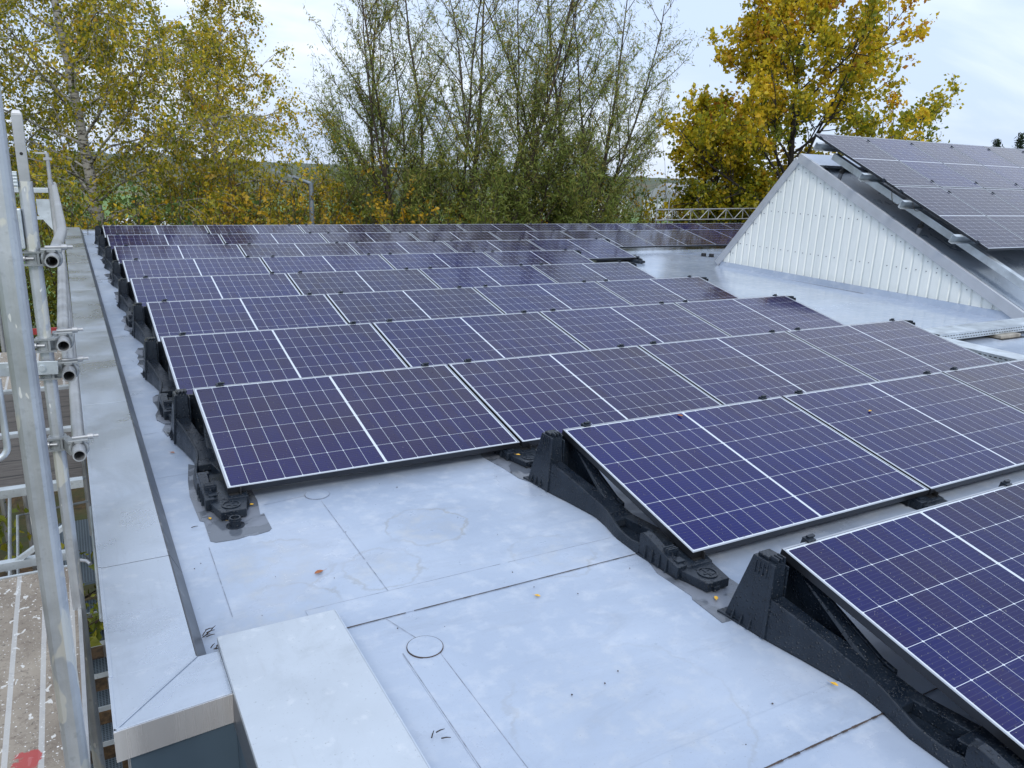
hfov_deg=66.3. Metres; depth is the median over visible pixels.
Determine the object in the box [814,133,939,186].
solar panel
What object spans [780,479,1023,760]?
solar panel
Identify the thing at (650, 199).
shrub
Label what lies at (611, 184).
shrub
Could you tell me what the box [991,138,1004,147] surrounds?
spruce tree
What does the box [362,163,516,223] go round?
shrub
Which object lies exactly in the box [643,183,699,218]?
house
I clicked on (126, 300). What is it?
panel mount
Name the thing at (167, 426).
protective mat
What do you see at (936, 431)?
solar panel
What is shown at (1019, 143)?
spruce tree
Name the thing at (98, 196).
shrub
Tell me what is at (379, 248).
solar panel
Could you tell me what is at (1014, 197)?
solar panel
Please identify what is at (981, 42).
sky
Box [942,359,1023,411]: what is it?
solar panel
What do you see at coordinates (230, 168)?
shrub
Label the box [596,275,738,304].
solar panel
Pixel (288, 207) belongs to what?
shrub
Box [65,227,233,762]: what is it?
parapet coping
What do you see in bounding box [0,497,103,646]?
shrub
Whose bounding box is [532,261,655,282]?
solar panel
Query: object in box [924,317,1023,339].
skylight
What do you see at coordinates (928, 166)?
solar panel
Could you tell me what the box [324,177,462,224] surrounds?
shrub
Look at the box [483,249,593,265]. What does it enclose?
solar panel
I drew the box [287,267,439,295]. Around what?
solar panel
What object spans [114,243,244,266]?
solar panel
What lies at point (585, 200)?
shrub
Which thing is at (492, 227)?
solar panel
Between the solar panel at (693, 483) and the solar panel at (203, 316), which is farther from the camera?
the solar panel at (203, 316)
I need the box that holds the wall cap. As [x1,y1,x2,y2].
[217,610,430,767]
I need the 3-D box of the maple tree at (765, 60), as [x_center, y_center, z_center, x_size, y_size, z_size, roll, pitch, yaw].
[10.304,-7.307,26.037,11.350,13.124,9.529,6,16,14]
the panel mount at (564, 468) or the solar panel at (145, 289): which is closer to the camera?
the panel mount at (564, 468)
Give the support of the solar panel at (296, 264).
on the panel mount
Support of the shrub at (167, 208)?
on the ground
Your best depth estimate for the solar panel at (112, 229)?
14.16 m
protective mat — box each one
[104,273,111,282]
[121,316,131,333]
[135,348,143,367]
[153,395,170,435]
[188,464,271,542]
[481,451,530,481]
[649,562,738,622]
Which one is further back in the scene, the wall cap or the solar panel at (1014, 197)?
the solar panel at (1014, 197)
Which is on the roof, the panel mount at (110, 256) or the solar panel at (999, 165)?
the panel mount at (110, 256)
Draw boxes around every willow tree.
[288,0,528,224]
[355,0,633,223]
[392,0,628,223]
[461,0,711,223]
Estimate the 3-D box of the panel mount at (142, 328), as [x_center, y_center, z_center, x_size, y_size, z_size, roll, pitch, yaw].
[-3.237,-0.475,7.036,0.269,0.333,1.452,-7,18,-29]
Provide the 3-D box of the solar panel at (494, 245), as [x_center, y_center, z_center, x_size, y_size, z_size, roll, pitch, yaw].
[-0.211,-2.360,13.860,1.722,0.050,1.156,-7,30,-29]
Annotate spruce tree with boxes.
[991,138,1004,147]
[1014,132,1023,148]
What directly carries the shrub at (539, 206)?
on the ground
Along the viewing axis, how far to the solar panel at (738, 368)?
6.49 m
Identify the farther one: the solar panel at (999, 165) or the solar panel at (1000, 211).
the solar panel at (999, 165)
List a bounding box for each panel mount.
[94,225,104,249]
[98,235,108,263]
[104,246,116,278]
[110,260,126,288]
[117,278,135,326]
[131,302,156,357]
[141,337,175,420]
[167,389,249,519]
[492,444,535,466]
[523,430,728,591]
[604,239,644,262]
[717,549,1023,767]
[899,491,947,509]
[904,320,999,362]
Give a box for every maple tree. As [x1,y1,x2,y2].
[643,0,966,222]
[665,81,794,222]
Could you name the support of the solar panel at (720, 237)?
on the panel mount
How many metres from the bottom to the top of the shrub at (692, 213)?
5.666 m
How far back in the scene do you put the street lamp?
21.86 m
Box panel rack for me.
[813,142,1023,289]
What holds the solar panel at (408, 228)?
on the roof
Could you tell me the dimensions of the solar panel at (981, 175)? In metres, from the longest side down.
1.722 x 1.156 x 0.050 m
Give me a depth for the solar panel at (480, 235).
15.32 m
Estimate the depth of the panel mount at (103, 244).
12.58 m
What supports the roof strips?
on the roof
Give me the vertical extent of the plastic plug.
0.045 m
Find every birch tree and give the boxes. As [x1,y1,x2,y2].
[0,0,311,293]
[0,1,172,292]
[0,16,15,197]
[64,0,370,224]
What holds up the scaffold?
on the ground
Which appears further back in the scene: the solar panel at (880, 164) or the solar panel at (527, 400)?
the solar panel at (880, 164)
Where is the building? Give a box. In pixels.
[128,723,246,767]
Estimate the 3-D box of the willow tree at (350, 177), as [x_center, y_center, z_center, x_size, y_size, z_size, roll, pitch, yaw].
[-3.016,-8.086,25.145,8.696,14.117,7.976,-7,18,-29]
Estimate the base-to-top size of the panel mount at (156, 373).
0.333 m
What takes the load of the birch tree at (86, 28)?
on the ground
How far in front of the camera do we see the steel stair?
6.95 m
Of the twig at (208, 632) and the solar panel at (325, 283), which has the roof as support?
the twig at (208, 632)
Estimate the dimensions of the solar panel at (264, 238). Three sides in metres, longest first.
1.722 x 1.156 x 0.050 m
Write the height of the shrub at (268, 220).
6.326 m
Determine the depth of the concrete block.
9.13 m
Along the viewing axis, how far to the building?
2.50 m
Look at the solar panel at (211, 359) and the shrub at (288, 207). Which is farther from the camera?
the shrub at (288, 207)
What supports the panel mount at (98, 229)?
on the roof
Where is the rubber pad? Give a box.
[984,336,1023,339]
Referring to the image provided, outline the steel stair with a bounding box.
[8,476,122,767]
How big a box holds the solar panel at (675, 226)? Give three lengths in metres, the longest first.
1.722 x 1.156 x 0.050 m
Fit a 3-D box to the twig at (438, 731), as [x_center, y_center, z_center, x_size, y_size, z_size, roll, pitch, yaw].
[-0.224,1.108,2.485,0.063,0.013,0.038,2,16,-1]
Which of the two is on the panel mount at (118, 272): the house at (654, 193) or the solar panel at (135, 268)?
the solar panel at (135, 268)
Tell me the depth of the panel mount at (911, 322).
8.17 m
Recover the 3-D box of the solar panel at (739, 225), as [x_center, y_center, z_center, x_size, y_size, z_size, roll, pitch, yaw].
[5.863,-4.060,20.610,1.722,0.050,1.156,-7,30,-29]
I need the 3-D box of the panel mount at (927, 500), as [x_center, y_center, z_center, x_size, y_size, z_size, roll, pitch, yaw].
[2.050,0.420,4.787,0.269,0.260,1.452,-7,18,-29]
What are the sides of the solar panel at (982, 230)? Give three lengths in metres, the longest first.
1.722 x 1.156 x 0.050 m
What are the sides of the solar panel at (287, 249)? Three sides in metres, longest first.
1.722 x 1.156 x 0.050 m
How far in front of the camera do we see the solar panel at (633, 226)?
19.17 m
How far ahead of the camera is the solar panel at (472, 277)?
10.53 m
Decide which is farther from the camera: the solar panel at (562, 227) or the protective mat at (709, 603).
the solar panel at (562, 227)
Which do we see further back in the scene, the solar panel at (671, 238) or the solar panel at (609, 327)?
the solar panel at (671, 238)
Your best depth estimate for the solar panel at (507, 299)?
9.21 m
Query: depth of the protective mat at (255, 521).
3.86 m
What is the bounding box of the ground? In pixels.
[0,151,769,767]
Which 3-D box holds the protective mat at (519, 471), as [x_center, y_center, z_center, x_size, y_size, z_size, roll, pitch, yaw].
[0.017,0.460,4.829,0.340,0.002,0.700,-7,18,-29]
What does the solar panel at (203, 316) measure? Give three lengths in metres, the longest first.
1.722 x 1.156 x 0.050 m
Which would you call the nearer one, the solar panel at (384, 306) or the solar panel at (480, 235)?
the solar panel at (384, 306)
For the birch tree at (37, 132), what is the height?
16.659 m
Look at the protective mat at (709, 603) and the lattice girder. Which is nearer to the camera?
the protective mat at (709, 603)
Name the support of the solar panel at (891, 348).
on the panel mount
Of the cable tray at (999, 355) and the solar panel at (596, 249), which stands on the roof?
the cable tray at (999, 355)
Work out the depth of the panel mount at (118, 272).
10.01 m
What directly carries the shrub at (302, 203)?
on the ground
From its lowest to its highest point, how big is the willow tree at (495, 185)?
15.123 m
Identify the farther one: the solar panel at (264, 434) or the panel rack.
the panel rack
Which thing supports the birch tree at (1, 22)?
on the ground
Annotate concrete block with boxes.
[987,332,1020,338]
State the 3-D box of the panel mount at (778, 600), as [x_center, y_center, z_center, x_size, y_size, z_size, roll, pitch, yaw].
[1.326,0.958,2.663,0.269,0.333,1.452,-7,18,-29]
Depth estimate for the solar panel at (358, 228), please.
15.81 m
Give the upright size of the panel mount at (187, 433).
0.333 m
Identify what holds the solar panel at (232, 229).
on the panel mount
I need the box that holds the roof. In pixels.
[83,232,1023,767]
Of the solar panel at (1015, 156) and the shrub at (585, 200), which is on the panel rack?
the solar panel at (1015, 156)
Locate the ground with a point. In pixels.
(80, 511)
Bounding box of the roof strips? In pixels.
[150,432,937,767]
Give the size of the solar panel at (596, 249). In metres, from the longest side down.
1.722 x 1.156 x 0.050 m
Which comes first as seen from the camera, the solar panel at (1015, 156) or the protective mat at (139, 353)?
the protective mat at (139, 353)
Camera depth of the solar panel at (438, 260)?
11.87 m
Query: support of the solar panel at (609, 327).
on the roof
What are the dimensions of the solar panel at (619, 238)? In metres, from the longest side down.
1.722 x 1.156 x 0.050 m
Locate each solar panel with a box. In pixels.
[102,224,208,236]
[106,233,223,251]
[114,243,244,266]
[122,256,269,281]
[130,272,300,307]
[146,292,347,340]
[160,321,407,394]
[193,362,519,493]
[206,224,303,235]
[220,232,327,244]
[238,241,357,258]
[261,253,393,274]
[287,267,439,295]
[298,223,388,233]
[320,231,417,242]
[326,286,503,323]
[347,240,455,254]
[372,310,587,366]
[380,251,500,268]
[381,223,465,232]
[409,230,499,241]
[419,264,555,287]
[443,239,541,251]
[448,344,721,445]
[456,223,534,231]
[473,280,630,313]
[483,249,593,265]
[489,230,572,239]
[525,223,596,230]
[528,238,636,259]
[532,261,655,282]
[539,301,728,349]
[561,229,655,247]
[562,395,928,558]
[588,223,655,229]
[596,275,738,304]
[626,229,715,246]
[638,330,876,404]
[644,222,707,229]
[675,294,843,335]
[686,228,739,245]
[696,222,743,228]
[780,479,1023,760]
[782,370,1023,493]
[786,318,996,380]
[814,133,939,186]
[863,137,982,187]
[893,186,1023,250]
[906,140,1023,189]
[942,187,1023,238]
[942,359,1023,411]
[946,143,1023,188]
[983,146,1023,168]
[986,189,1023,211]
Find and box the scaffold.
[0,85,108,767]
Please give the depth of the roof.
3.27 m
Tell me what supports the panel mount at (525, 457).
on the roof
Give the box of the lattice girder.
[654,194,755,222]
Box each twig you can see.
[202,625,215,637]
[431,728,450,738]
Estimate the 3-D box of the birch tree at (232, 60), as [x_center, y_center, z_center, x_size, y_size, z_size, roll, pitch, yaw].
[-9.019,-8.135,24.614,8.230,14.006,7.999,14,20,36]
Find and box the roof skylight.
[715,153,1023,319]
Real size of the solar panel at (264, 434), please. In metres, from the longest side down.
1.722 x 1.156 x 0.050 m
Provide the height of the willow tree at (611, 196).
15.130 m
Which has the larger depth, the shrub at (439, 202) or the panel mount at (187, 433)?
the shrub at (439, 202)
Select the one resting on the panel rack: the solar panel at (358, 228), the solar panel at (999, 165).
the solar panel at (999, 165)
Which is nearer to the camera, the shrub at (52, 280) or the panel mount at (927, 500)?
the panel mount at (927, 500)
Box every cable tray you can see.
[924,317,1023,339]
[940,336,1023,362]
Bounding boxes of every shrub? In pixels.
[0,154,140,415]
[0,161,124,352]
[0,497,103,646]
[29,168,308,325]
[76,150,395,229]
[90,113,393,224]
[106,136,365,224]
[195,129,461,224]
[216,141,430,224]
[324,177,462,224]
[333,157,554,224]
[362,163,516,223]
[406,190,533,223]
[424,168,548,223]
[441,169,625,223]
[505,195,608,223]
[543,160,714,223]
[545,157,661,223]
[591,142,733,222]
[617,206,709,222]
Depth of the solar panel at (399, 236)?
14.51 m
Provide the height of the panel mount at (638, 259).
0.323 m
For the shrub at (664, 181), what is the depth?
28.64 m
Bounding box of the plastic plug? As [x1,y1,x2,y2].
[226,515,244,529]
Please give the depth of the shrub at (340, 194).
24.21 m
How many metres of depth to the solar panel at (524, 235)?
16.16 m
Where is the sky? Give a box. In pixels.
[0,0,1023,178]
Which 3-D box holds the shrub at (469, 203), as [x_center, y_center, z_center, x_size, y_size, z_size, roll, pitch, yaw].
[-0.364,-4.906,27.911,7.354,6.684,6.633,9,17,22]
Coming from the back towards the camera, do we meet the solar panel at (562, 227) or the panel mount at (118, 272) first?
the solar panel at (562, 227)
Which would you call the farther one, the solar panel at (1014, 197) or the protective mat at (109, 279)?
the solar panel at (1014, 197)
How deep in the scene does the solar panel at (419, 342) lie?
7.01 m
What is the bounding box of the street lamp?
[271,169,314,224]
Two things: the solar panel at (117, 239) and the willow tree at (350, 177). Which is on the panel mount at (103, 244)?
the solar panel at (117, 239)
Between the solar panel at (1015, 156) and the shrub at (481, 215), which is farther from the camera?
the shrub at (481, 215)
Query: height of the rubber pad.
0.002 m
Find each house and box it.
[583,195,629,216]
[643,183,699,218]
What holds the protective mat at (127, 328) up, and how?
on the roof
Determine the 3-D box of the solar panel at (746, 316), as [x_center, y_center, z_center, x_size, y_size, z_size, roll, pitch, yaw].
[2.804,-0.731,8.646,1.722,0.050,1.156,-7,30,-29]
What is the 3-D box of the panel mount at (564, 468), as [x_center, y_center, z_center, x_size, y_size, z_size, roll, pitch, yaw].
[0.540,0.559,3.951,0.269,0.333,1.452,-7,18,-29]
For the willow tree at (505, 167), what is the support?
on the ground
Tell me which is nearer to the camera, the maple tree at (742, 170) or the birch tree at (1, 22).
the birch tree at (1, 22)

